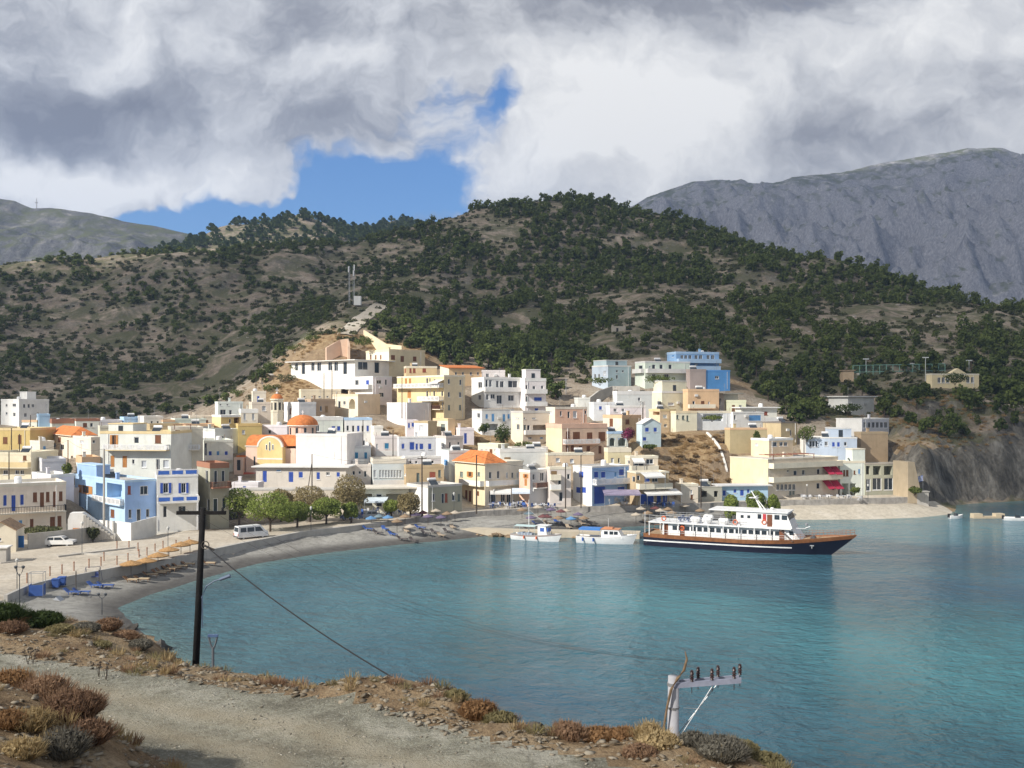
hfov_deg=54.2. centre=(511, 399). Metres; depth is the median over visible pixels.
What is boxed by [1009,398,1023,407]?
pine tree
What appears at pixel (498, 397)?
window
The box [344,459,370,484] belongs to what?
house
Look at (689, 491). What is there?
house
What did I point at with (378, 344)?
retaining wall
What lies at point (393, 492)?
shop
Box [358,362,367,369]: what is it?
window
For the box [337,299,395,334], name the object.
hill road
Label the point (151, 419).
house
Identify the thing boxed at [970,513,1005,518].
pontoon
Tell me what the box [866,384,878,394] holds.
pine tree
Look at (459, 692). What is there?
dry bush
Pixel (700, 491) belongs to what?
utility pole
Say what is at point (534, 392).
house
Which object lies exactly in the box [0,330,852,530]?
village ground
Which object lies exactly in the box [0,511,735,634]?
beach
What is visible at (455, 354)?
pine tree
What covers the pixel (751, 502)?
tamarisk tree
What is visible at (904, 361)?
pine tree
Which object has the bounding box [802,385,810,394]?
pine tree
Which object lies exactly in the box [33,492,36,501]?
window
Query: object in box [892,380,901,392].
pine tree
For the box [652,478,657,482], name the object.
window
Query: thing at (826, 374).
pine tree
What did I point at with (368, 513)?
hatchback
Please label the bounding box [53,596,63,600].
upturned pedalo
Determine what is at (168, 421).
house
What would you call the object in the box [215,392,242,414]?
house
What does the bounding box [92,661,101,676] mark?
thistle
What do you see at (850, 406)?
shrub
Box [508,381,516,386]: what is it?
window
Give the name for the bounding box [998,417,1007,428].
pine tree
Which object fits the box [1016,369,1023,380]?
pine tree
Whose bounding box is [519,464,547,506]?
house
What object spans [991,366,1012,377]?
pine tree
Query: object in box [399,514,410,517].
beach parasol
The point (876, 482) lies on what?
window
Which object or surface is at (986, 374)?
pine tree
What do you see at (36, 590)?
beach cabin
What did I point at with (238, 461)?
window
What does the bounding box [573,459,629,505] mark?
restaurant
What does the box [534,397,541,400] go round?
window
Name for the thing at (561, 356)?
pine tree
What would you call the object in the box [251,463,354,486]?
house
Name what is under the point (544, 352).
pine tree
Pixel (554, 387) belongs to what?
pine tree
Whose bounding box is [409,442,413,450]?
window
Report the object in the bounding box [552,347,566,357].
pine tree
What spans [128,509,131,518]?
window
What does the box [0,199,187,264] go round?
rocky ridge
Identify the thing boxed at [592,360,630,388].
house
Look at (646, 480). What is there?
window
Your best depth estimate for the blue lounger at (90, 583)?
117.58 m
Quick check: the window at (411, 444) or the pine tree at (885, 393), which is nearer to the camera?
the window at (411, 444)
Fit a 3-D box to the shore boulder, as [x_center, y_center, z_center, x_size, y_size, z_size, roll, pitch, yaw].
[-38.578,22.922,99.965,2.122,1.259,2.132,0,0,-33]
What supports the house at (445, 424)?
on the village ground at (572, 391)
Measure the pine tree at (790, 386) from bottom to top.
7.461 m
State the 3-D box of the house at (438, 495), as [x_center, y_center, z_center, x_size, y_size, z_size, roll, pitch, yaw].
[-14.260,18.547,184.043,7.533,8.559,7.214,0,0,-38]
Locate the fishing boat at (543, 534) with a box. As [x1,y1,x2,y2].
[510,512,561,541]
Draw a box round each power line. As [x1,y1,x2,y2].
[181,506,682,661]
[205,545,392,676]
[208,508,698,661]
[223,506,714,661]
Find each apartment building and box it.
[1,390,48,426]
[393,375,464,420]
[471,368,520,407]
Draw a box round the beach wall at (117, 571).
[4,562,155,601]
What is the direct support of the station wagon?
on the promenade
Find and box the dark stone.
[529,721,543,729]
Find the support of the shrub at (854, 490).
on the village ground at (572, 391)
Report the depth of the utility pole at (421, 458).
175.92 m
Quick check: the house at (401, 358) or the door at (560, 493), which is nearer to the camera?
the door at (560, 493)
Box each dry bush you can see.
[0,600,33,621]
[0,618,28,634]
[0,666,42,687]
[0,706,33,731]
[0,733,50,761]
[2,616,31,622]
[9,705,61,733]
[12,668,82,699]
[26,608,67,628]
[36,721,96,761]
[39,683,112,720]
[43,623,75,633]
[59,713,119,747]
[72,621,101,632]
[93,640,112,648]
[96,616,124,630]
[110,628,141,640]
[127,637,153,649]
[442,688,468,700]
[453,697,501,720]
[481,709,518,722]
[544,717,590,742]
[584,723,614,742]
[605,724,635,741]
[620,741,659,759]
[626,717,677,739]
[633,728,682,750]
[676,727,706,747]
[689,730,752,764]
[737,738,761,756]
[750,749,788,767]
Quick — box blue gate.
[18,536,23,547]
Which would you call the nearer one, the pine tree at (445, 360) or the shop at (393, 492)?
the shop at (393, 492)
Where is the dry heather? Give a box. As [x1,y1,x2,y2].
[33,617,774,767]
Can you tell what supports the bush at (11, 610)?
on the headland
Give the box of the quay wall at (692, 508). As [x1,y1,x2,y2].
[381,497,907,525]
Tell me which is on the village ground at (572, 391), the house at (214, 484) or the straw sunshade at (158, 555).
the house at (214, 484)
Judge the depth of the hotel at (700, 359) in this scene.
267.65 m
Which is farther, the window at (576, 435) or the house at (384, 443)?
the house at (384, 443)
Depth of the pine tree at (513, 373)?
273.88 m
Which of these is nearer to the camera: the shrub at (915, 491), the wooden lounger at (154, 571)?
the wooden lounger at (154, 571)
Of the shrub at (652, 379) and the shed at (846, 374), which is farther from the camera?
the shed at (846, 374)
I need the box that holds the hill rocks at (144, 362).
[2,213,1016,415]
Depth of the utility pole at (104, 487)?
151.87 m
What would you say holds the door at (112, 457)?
in the house at (137, 449)
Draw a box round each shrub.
[24,525,62,533]
[61,462,72,473]
[86,526,99,541]
[230,389,244,396]
[263,384,281,391]
[272,374,295,381]
[285,344,304,350]
[304,334,320,340]
[354,336,373,346]
[478,423,489,433]
[494,423,510,442]
[512,441,531,445]
[585,377,612,383]
[621,427,635,441]
[642,444,656,450]
[644,375,674,382]
[688,473,699,477]
[702,415,722,421]
[753,430,760,437]
[797,424,815,441]
[832,403,862,412]
[850,487,860,493]
[908,486,921,494]
[941,372,968,384]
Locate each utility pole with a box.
[8,452,9,479]
[67,443,68,462]
[103,449,104,526]
[311,459,312,493]
[417,456,426,515]
[476,455,476,513]
[565,463,565,508]
[580,473,581,507]
[700,476,701,507]
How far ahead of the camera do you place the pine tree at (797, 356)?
299.94 m
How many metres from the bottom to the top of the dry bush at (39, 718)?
0.379 m
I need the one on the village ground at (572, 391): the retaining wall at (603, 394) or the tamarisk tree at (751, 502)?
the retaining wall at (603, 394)
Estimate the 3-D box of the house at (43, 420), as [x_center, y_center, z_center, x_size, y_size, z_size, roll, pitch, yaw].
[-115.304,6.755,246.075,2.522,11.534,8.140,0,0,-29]
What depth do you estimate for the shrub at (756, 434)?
215.69 m
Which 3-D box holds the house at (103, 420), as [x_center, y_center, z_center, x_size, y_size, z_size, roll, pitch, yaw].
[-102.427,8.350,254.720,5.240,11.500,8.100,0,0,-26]
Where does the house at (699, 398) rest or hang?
on the village ground at (572, 391)
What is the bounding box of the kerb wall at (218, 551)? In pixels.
[156,522,380,570]
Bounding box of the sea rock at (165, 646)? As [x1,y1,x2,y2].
[157,639,172,650]
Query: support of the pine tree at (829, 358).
on the hillside
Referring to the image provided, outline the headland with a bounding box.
[0,621,766,767]
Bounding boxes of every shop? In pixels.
[229,487,345,514]
[346,484,416,513]
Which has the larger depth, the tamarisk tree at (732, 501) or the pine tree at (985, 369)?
the pine tree at (985, 369)
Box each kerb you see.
[0,559,32,563]
[58,547,134,556]
[71,553,140,555]
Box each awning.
[364,497,387,515]
[490,489,510,503]
[512,488,529,507]
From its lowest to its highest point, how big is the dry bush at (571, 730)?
0.445 m
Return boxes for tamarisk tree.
[223,487,259,525]
[244,490,297,531]
[267,488,293,521]
[283,501,311,526]
[291,485,327,521]
[309,497,342,523]
[331,474,368,519]
[342,502,358,522]
[383,499,398,515]
[397,492,420,517]
[723,494,738,520]
[745,490,767,507]
[767,494,780,508]
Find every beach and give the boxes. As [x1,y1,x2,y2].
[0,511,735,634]
[780,501,951,519]
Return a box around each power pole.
[176,507,230,665]
[663,652,741,735]
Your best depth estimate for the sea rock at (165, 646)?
91.73 m
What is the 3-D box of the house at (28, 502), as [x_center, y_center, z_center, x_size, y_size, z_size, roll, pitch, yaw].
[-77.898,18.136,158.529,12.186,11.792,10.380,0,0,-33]
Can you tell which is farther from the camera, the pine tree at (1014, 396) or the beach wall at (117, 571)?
the pine tree at (1014, 396)
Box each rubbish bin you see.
[51,578,60,587]
[57,576,66,585]
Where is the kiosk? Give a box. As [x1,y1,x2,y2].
[0,545,12,561]
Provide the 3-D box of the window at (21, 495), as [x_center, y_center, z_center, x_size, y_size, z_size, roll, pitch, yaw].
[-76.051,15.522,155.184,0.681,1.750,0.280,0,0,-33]
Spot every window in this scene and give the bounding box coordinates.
[3,495,7,506]
[20,494,24,505]
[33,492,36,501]
[46,492,48,501]
[57,516,61,526]
[59,491,61,500]
[78,484,91,494]
[110,435,117,447]
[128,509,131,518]
[140,486,147,495]
[155,435,160,443]
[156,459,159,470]
[160,483,170,493]
[163,460,168,468]
[178,483,188,493]
[178,506,185,510]
[220,409,225,413]
[237,460,239,469]
[247,527,253,531]
[317,362,320,370]
[328,362,331,370]
[334,362,337,370]
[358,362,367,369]
[384,443,388,448]
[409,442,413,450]
[419,425,423,431]
[429,472,434,477]
[496,395,501,403]
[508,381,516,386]
[508,395,513,400]
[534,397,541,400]
[540,472,543,481]
[573,432,579,438]
[587,432,591,438]
[594,471,598,478]
[598,432,604,440]
[601,471,605,478]
[619,469,623,475]
[633,462,643,465]
[641,494,653,504]
[644,477,649,482]
[646,459,652,464]
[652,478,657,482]
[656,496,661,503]
[740,489,743,496]
[749,415,760,421]
[866,479,869,491]
[872,478,880,490]
[884,478,892,490]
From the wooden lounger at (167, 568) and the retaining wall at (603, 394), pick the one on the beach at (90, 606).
the wooden lounger at (167, 568)
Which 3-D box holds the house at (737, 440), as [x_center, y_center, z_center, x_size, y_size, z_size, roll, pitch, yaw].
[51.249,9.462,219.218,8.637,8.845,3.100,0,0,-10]
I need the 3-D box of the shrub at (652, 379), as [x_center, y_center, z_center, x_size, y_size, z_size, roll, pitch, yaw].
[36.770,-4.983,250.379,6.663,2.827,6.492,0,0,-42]
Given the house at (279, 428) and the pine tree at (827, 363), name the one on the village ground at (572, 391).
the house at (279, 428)
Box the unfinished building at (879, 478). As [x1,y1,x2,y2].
[864,459,898,494]
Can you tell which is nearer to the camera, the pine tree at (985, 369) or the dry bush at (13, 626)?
the dry bush at (13, 626)
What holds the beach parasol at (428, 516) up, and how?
on the beach at (90, 606)
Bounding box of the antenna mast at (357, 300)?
[348,265,361,305]
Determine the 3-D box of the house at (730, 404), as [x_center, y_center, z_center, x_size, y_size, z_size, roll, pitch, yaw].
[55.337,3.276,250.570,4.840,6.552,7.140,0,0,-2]
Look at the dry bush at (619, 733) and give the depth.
19.27 m
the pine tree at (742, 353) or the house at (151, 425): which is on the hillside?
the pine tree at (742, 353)
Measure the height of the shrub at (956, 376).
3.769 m
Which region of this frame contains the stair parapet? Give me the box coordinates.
[706,432,727,471]
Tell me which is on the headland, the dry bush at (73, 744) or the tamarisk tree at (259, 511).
the dry bush at (73, 744)
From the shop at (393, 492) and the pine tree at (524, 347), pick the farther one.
the pine tree at (524, 347)
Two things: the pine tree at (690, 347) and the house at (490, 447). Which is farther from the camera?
the pine tree at (690, 347)
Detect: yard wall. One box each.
[28,527,91,548]
[98,520,113,532]
[114,516,156,540]
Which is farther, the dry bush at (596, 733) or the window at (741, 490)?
the window at (741, 490)
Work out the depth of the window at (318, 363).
270.84 m
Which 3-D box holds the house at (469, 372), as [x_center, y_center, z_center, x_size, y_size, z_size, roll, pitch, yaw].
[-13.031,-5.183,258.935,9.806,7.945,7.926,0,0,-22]
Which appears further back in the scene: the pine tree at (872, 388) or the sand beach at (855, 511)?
the pine tree at (872, 388)
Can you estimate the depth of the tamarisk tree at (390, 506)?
174.71 m
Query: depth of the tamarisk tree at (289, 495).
172.36 m
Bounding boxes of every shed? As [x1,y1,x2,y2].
[0,517,25,551]
[839,370,855,381]
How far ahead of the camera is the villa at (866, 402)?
265.04 m
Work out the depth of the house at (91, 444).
200.47 m
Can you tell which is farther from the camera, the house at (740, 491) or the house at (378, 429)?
the house at (378, 429)
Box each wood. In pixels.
[0,188,1023,436]
[139,207,425,253]
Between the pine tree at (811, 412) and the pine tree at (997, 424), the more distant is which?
the pine tree at (811, 412)
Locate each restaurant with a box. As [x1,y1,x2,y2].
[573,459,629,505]
[627,470,681,505]
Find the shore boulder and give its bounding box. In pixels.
[121,623,138,629]
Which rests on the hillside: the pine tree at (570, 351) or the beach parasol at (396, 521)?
the pine tree at (570, 351)
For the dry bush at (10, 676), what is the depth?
16.50 m
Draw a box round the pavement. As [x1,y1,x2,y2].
[114,495,900,560]
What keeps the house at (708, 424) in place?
on the village ground at (572, 391)
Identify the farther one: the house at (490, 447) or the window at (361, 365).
the window at (361, 365)
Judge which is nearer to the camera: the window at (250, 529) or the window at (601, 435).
the window at (250, 529)
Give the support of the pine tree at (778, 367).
on the hillside
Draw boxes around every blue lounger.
[63,587,81,594]
[86,580,103,587]
[96,581,114,586]
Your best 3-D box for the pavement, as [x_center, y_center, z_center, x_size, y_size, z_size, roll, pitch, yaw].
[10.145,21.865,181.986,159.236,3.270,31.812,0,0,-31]
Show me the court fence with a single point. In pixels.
(942, 370)
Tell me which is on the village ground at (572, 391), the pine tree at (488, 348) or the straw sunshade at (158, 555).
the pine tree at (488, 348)
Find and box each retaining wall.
[325,339,349,359]
[363,330,402,349]
[588,386,639,401]
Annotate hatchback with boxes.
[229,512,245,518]
[339,514,362,520]
[362,510,384,517]
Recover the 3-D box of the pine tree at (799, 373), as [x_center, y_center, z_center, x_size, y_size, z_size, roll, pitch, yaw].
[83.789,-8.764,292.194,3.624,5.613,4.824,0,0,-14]
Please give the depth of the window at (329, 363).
268.14 m
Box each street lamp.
[14,565,24,602]
[208,634,217,668]
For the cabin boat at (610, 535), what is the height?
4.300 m
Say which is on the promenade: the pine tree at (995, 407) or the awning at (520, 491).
the awning at (520, 491)
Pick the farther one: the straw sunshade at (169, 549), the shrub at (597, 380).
the shrub at (597, 380)
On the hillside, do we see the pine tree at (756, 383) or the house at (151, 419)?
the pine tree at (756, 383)
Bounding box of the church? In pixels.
[234,410,317,474]
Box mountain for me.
[628,148,1023,303]
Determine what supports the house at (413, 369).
on the village ground at (572, 391)
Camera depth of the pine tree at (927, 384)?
259.73 m
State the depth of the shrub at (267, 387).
271.62 m
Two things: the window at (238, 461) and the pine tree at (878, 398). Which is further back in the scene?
the pine tree at (878, 398)
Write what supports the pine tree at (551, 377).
on the village ground at (572, 391)
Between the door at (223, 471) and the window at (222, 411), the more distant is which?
the window at (222, 411)
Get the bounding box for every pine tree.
[85,405,95,412]
[108,411,118,418]
[116,400,130,416]
[143,407,150,414]
[158,402,174,413]
[173,406,180,411]
[182,404,190,410]
[189,397,200,403]
[201,394,214,406]
[212,394,218,401]
[220,392,230,400]
[254,368,268,383]
[264,363,274,373]
[272,350,280,357]
[274,343,284,356]
[368,319,380,330]
[385,332,394,342]
[390,327,398,337]
[403,337,417,348]
[410,335,425,344]
[421,329,432,344]
[422,337,437,353]
[432,340,448,354]
[439,350,448,364]
[450,340,461,356]
[451,352,465,362]
[455,353,463,364]
[460,339,468,347]
[464,344,475,361]
[474,349,487,366]
[480,343,496,365]
[490,346,499,355]
[496,353,510,369]
[505,347,514,356]
[505,367,512,376]
[509,360,520,371]
[510,370,518,376]
[514,340,526,354]
[514,351,527,369]
[516,341,530,355]
[517,354,537,372]
[519,365,530,370]
[529,347,541,366]
[532,362,540,371]
[537,359,550,377]
[539,347,549,358]
[540,372,548,379]
[546,340,557,358]
[546,378,550,388]
[546,381,563,399]
[548,374,554,383]
[551,358,566,372]
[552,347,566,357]
[554,352,570,366]
[560,380,566,388]
[565,349,573,360]
[574,357,581,366]
[576,361,586,369]
[580,344,588,356]
[584,346,595,360]
[589,357,602,366]
[595,344,609,359]
[685,344,696,351]
[726,351,731,358]
[734,347,748,365]
[736,364,745,376]
[741,373,750,382]
[747,351,765,376]
[750,380,760,389]
[758,387,767,394]
[759,370,771,381]
[760,378,776,400]
[770,372,779,383]
[771,363,785,376]
[772,385,785,398]
[777,405,786,414]
[781,375,798,395]
[784,393,796,408]
[786,400,809,422]
[791,353,808,366]
[792,360,803,375]
[793,359,806,377]
[796,394,809,409]
[798,390,807,397]
[801,399,820,419]
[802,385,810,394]
[803,366,822,381]
[806,358,821,370]
[807,363,821,380]
[809,387,821,400]
[816,397,828,406]
[816,401,829,414]
[821,353,835,369]
[821,360,832,371]
[822,371,829,380]
[827,369,840,385]
[837,360,845,371]
[847,355,864,372]
[853,372,869,395]
[855,351,864,360]
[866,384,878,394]
[871,356,883,366]
[874,398,893,417]
[875,395,882,401]
[880,389,890,400]
[883,395,895,403]
[886,349,903,365]
[890,404,904,417]
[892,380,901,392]
[895,356,911,370]
[896,387,906,396]
[904,416,911,424]
[905,411,917,423]
[908,386,923,408]
[915,353,927,370]
[918,384,931,398]
[918,417,931,432]
[919,382,930,391]
[925,351,935,367]
[929,350,941,360]
[929,360,938,371]
[934,355,944,367]
[950,356,967,371]
[963,348,979,369]
[971,366,978,373]
[973,355,986,367]
[976,357,999,371]
[978,366,987,372]
[978,385,988,394]
[979,369,994,379]
[979,375,994,392]
[989,392,1006,405]
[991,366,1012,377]
[991,381,1003,393]
[991,404,1000,413]
[993,420,1001,431]
[995,358,1004,368]
[997,349,1008,365]
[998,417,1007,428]
[1001,377,1021,400]
[1002,404,1008,414]
[1005,385,1023,410]
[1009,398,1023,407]
[1010,359,1022,371]
[1010,365,1023,378]
[1010,410,1019,425]
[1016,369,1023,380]
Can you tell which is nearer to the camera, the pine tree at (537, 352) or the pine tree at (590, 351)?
the pine tree at (537, 352)
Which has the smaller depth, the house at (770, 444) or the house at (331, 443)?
the house at (331, 443)
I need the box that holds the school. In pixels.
[285,359,394,388]
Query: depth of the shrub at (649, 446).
209.78 m
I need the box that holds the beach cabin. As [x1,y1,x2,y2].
[28,571,45,595]
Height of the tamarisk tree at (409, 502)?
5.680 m
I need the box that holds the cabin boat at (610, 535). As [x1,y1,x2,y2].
[576,518,636,544]
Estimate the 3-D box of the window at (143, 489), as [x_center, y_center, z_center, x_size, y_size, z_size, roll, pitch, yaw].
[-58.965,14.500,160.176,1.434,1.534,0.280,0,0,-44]
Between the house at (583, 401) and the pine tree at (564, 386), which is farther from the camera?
the pine tree at (564, 386)
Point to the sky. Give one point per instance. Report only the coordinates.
(185, 116)
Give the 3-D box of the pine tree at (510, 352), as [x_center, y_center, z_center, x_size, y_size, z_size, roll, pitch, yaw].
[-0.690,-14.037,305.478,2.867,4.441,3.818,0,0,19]
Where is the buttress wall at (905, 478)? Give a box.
[893,460,919,503]
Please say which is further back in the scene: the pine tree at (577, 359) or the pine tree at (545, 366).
the pine tree at (577, 359)
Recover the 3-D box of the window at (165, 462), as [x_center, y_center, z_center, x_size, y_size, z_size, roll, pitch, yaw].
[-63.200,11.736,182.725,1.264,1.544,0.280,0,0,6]
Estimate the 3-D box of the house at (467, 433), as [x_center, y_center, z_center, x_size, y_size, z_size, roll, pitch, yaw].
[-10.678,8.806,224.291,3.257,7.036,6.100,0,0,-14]
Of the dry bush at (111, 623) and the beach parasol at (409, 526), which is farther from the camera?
the beach parasol at (409, 526)
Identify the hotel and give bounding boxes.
[632,358,689,388]
[667,344,720,369]
[730,452,843,498]
[838,448,864,495]
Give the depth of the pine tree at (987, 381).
262.71 m
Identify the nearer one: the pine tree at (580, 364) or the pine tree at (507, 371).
the pine tree at (507, 371)
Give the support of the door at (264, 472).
in the house at (285, 475)
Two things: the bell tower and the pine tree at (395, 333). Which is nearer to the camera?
the bell tower
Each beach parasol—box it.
[365,516,376,519]
[382,515,393,518]
[391,519,402,522]
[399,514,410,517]
[404,524,415,527]
[422,514,433,517]
[435,515,446,518]
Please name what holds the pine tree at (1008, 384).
on the hillside
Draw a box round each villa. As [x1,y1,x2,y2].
[824,396,877,415]
[926,368,978,388]
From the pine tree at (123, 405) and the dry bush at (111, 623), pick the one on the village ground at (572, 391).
the pine tree at (123, 405)
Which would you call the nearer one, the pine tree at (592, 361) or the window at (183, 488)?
the window at (183, 488)
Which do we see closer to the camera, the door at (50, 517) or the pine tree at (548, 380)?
the door at (50, 517)
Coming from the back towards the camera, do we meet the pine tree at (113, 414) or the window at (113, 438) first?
the pine tree at (113, 414)
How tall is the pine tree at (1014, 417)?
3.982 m
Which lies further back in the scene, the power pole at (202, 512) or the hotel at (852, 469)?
the hotel at (852, 469)
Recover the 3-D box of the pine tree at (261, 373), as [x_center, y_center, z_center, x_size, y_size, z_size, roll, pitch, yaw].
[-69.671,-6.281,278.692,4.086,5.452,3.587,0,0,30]
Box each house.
[0,423,55,449]
[0,446,57,479]
[0,476,66,539]
[22,420,37,426]
[30,436,53,449]
[32,467,73,501]
[37,404,49,426]
[38,456,65,471]
[50,418,73,427]
[53,425,97,458]
[73,431,99,457]
[74,418,99,436]
[74,485,78,504]
[75,462,155,522]
[76,444,99,472]
[98,422,123,436]
[100,412,121,424]
[100,419,191,477]
[120,413,137,422]
[138,407,162,422]
[147,423,182,429]
[155,468,199,534]
[162,411,174,422]
[168,414,202,468]
[171,414,205,422]
[182,419,213,427]
[188,412,211,422]
[197,449,230,528]
[203,424,237,452]
[203,435,232,471]
[212,414,240,427]
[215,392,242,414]
[232,476,263,487]
[236,419,261,452]
[239,405,257,422]
[249,392,270,422]
[251,382,265,401]
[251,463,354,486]
[262,414,288,434]
[284,398,315,421]
[296,421,362,463]
[298,392,334,415]
[299,389,340,398]
[311,415,342,431]
[332,391,379,416]
[343,417,371,442]
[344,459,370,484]
[345,376,391,404]
[353,439,370,463]
[366,342,424,376]
[370,456,405,484]
[371,425,382,442]
[372,431,397,456]
[387,399,430,425]
[397,432,435,456]
[403,452,440,463]
[404,358,436,375]
[404,459,443,483]
[405,419,417,435]
[407,478,461,513]
[414,410,436,435]
[433,418,454,434]
[435,431,462,454]
[437,438,468,481]
[439,365,482,385]
[452,450,523,506]
[455,423,473,444]
[472,409,513,434]
[478,432,508,454]
[481,370,504,376]
[496,444,545,468]
[508,442,547,451]
[511,411,549,445]
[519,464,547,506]
[520,369,547,410]
[546,403,586,422]
[546,412,606,460]
[546,443,593,480]
[546,463,570,506]
[574,395,589,416]
[589,398,614,420]
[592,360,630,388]
[603,411,640,438]
[604,436,630,463]
[606,401,645,419]
[607,427,627,446]
[612,389,651,416]
[625,451,658,469]
[636,418,661,447]
[649,405,675,433]
[652,380,686,410]
[670,411,696,431]
[675,479,697,502]
[683,386,718,410]
[686,366,705,388]
[697,411,730,430]
[706,370,729,390]
[711,483,772,500]
[719,383,742,410]
[724,423,766,453]
[726,400,745,411]
[731,409,763,427]
[732,403,780,421]
[751,435,792,456]
[763,417,796,445]
[800,426,856,459]
[836,408,888,436]
[854,428,887,461]
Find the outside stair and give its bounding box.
[68,511,115,541]
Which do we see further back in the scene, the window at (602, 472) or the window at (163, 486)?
the window at (602, 472)
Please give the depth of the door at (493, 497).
191.21 m
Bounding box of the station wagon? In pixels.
[45,535,76,546]
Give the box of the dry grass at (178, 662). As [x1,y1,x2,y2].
[0,615,796,767]
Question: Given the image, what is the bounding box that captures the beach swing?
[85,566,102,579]
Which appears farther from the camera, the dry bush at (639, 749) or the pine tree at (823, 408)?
the pine tree at (823, 408)
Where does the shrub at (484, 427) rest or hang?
on the village ground at (572, 391)
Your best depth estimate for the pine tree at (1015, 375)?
295.30 m
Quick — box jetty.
[462,527,640,538]
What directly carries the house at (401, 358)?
on the village ground at (572, 391)
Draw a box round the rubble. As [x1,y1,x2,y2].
[0,619,763,767]
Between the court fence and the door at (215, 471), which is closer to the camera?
the door at (215, 471)
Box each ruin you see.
[611,325,625,331]
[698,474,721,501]
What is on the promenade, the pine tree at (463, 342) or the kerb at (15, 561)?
the kerb at (15, 561)
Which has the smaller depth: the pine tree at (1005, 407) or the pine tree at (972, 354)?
the pine tree at (1005, 407)
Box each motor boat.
[947,513,962,518]
[1002,515,1023,520]
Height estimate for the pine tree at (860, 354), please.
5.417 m
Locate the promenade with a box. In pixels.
[0,494,823,600]
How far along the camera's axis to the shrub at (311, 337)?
291.00 m
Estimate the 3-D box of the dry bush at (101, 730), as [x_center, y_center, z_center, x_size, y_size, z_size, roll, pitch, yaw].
[-6.277,4.868,14.802,0.970,0.417,0.959,0,0,0]
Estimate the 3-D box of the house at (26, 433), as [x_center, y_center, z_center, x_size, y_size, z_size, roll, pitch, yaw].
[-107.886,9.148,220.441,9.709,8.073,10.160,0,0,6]
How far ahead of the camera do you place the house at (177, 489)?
160.92 m
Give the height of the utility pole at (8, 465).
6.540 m
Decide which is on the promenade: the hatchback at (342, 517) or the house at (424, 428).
the hatchback at (342, 517)
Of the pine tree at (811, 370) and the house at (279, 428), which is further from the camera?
the pine tree at (811, 370)
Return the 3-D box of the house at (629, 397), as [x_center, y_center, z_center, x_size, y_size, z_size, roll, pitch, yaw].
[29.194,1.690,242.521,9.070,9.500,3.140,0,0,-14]
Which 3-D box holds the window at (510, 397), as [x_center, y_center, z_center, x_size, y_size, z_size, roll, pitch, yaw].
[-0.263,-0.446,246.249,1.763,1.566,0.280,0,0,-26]
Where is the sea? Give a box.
[118,501,1023,767]
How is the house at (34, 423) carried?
on the village ground at (572, 391)
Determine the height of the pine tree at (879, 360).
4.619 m
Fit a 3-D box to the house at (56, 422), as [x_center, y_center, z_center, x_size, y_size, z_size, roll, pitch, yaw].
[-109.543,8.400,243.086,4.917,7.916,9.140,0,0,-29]
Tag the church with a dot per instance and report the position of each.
(262, 449)
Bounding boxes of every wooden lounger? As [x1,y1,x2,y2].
[122,576,139,582]
[134,575,150,580]
[142,571,157,576]
[151,569,166,574]
[155,567,170,573]
[161,565,176,570]
[172,563,187,566]
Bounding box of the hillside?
[0,200,1023,511]
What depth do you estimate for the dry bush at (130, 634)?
28.65 m
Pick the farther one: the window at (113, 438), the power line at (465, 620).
the window at (113, 438)
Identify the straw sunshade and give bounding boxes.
[119,560,142,565]
[137,557,156,563]
[147,552,168,557]
[158,546,179,551]
[171,541,190,546]
[184,539,197,544]
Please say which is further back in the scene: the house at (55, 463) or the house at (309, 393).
the house at (309, 393)
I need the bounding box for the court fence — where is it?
[853,364,944,378]
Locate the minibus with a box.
[233,524,268,539]
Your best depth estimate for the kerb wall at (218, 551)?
148.44 m
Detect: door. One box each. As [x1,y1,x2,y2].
[11,495,15,510]
[40,492,43,506]
[50,517,54,525]
[53,491,55,506]
[111,456,113,466]
[123,456,126,466]
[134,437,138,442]
[136,509,140,520]
[163,506,166,516]
[213,498,217,510]
[214,470,216,483]
[221,470,224,480]
[263,471,266,481]
[289,472,292,481]
[302,363,304,373]
[343,362,346,373]
[374,362,378,372]
[376,494,381,505]
[489,491,495,501]
[559,492,562,500]
[594,486,604,503]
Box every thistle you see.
[21,650,33,663]
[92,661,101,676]
[99,663,112,678]
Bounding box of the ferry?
[638,491,856,554]
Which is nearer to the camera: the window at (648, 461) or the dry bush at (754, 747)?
the dry bush at (754, 747)
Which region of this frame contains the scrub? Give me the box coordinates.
[0,198,1023,414]
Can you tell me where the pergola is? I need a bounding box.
[602,489,640,510]
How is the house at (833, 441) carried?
on the village ground at (572, 391)
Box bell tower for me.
[270,392,283,424]
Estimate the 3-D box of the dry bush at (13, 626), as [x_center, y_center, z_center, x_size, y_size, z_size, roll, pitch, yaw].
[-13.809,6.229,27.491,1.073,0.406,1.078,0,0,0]
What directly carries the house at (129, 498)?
on the village ground at (572, 391)
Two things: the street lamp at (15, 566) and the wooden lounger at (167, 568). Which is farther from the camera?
the wooden lounger at (167, 568)
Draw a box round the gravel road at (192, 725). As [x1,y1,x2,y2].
[0,651,631,767]
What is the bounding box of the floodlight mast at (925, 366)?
[922,357,928,380]
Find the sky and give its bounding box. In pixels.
[0,0,1023,234]
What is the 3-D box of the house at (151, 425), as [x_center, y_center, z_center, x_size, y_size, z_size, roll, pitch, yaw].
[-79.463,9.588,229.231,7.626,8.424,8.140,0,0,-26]

